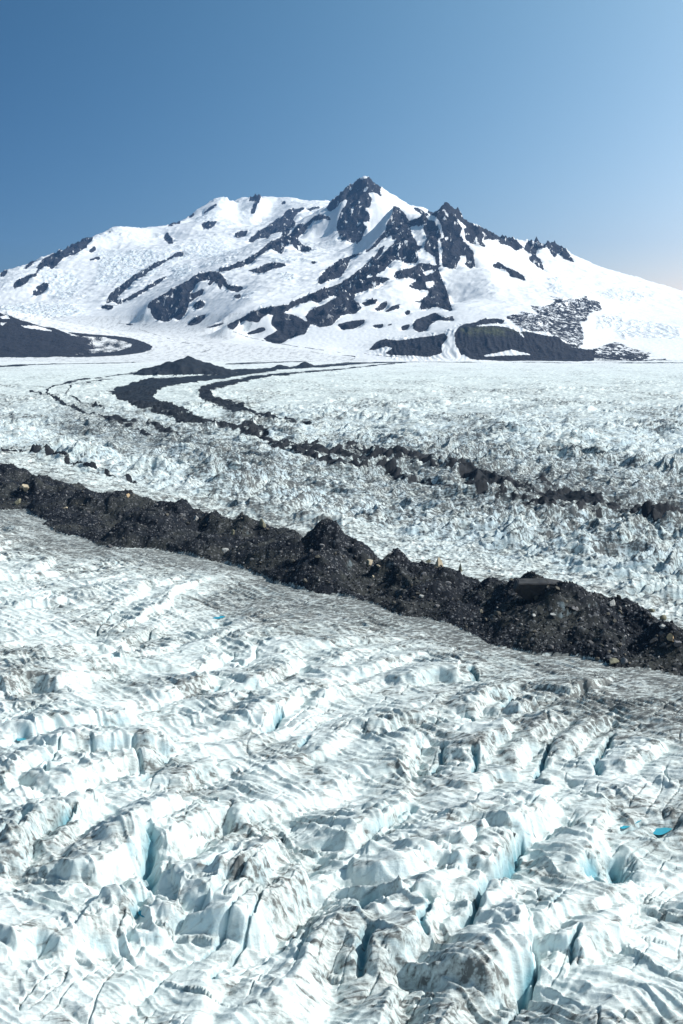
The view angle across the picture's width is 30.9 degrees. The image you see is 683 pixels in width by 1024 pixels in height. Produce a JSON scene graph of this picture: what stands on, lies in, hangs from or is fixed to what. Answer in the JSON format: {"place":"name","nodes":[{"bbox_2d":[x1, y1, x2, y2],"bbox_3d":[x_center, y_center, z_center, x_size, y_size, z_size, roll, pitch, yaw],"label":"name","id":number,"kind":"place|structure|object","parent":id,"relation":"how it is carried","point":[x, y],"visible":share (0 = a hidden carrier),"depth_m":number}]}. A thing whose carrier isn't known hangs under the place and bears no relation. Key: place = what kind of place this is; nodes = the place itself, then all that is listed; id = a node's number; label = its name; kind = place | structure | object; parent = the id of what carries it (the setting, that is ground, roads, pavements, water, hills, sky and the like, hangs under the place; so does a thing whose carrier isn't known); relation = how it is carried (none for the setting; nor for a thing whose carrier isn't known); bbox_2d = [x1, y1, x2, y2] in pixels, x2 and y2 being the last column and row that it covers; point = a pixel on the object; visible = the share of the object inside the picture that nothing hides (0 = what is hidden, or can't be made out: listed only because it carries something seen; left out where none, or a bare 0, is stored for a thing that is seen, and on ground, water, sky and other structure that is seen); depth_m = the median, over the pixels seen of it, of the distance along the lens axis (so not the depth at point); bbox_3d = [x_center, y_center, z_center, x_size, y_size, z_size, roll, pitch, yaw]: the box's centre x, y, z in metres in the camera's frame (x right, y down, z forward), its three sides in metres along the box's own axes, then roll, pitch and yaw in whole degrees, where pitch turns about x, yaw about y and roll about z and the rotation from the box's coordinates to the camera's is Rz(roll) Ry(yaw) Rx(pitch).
{"place":"outdoors","nodes":[
{"label":"outdoors","id":0,"kind":"place"},
{"bbox_2d":[0,313,152,357],"bbox_3d":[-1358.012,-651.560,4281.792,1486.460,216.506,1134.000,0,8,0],"label":"debris hill","id":1,"kind":"structure","parent":0,"point":[21,338],"depth_m":4012.73},
{"bbox_2d":[0,194,329,329],"bbox_3d":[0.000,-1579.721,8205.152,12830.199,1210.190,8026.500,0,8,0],"label":"snow mountain","id":2,"kind":"structure","parent":0,"point":[121,271],"depth_m":6944.24},
{"bbox_2d":[149,176,432,313],"bbox_3d":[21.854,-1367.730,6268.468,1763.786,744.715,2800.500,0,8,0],"label":"pyramid mountain","id":3,"kind":"structure","parent":0,"point":[311,251],"depth_m":5879.75},
{"bbox_2d":[0,356,682,1023],"bbox_3d":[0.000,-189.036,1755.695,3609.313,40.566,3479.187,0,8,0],"label":"glacier","id":4,"kind":"object","parent":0,"point":[266,800],"visible":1,"depth_m":252.57},
{"bbox_2d":[0,463,682,675],"bbox_3d":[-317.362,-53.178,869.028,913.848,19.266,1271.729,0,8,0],"label":"moraine","id":5,"kind":"structure","parent":4,"relation":"on","point":[331,529],"depth_m":394.20},
{"bbox_2d":[14,498,20,504],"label":"boulder","id":6,"kind":"object","parent":5,"relation":"on","point":[17,501],"visible":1,"depth_m":565.90},
{"bbox_2d":[22,484,29,491],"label":"boulder","id":7,"kind":"object","parent":5,"relation":"on","point":[25,487],"visible":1,"depth_m":579.25},
{"bbox_2d":[259,519,265,527],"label":"boulder","id":8,"kind":"object","parent":5,"relation":"on","point":[262,524],"visible":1,"depth_m":479.72},
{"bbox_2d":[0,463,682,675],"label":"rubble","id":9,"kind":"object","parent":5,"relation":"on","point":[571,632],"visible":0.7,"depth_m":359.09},
{"bbox_2d":[367,559,372,565],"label":"boulder","id":10,"kind":"object","parent":5,"relation":"on","point":[370,562],"visible":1,"depth_m":411.54},
{"bbox_2d":[435,558,443,566],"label":"boulder","id":11,"kind":"object","parent":5,"relation":"on","point":[438,563],"visible":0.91,"depth_m":391.89},
{"bbox_2d":[494,611,500,615],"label":"stone","id":12,"kind":"object","parent":5,"relation":"on","point":[496,613],"visible":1,"depth_m":337.41},
{"bbox_2d":[514,578,562,599],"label":"boulder","id":13,"kind":"object","parent":5,"relation":"on","point":[527,588],"visible":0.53,"depth_m":338.29},
{"bbox_2d":[609,599,614,605],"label":"boulder","id":14,"kind":"object","parent":5,"relation":"on","point":[612,603],"visible":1,"depth_m":336.34},
{"bbox_2d":[609,658,618,664],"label":"boulder","id":15,"kind":"object","parent":5,"relation":"on","point":[612,661],"visible":1,"depth_m":298.55},
{"bbox_2d":[621,657,627,663],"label":"boulder","id":16,"kind":"object","parent":5,"relation":"on","point":[624,660],"visible":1,"depth_m":298.34},
{"bbox_2d":[649,638,656,643],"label":"stone","id":17,"kind":"object","parent":5,"relation":"on","point":[653,640],"visible":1,"depth_m":306.98},
{"bbox_2d":[659,615,666,619],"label":"boulder","id":18,"kind":"object","parent":5,"relation":"on","point":[663,617],"visible":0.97,"depth_m":345.17},
{"bbox_2d":[667,633,673,641],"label":"boulder","id":19,"kind":"object","parent":5,"relation":"on","point":[670,637],"visible":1,"depth_m":304.90},
{"bbox_2d":[674,641,681,646],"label":"boulder","id":20,"kind":"object","parent":5,"relation":"on","point":[677,643],"visible":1,"depth_m":302.44},
{"bbox_2d":[0,311,682,362],"bbox_3d":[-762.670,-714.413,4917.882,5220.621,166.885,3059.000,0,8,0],"label":"glacier","id":21,"kind":"object","parent":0,"point":[173,340],"visible":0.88,"depth_m":4188.90},
{"bbox_2d":[0,0,682,290],"label":"sky","id":22,"kind":"structure","parent":0,"point":[561,121]},
{"bbox_2d":[218,202,682,360],"bbox_3d":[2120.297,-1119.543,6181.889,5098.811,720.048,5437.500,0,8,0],"label":"rocky mountain","id":23,"kind":"structure","parent":0,"point":[446,266],"depth_m":4789.91},
{"bbox_2d":[368,324,593,362],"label":"moraine rampart","id":24,"kind":"object","parent":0,"point":[482,343],"visible":0.94,"depth_m":3624.24},
{"bbox_2d":[653,828,672,834],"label":"water","id":25,"kind":"structure","parent":0,"point":[659,831],"depth_m":201.78}
]}

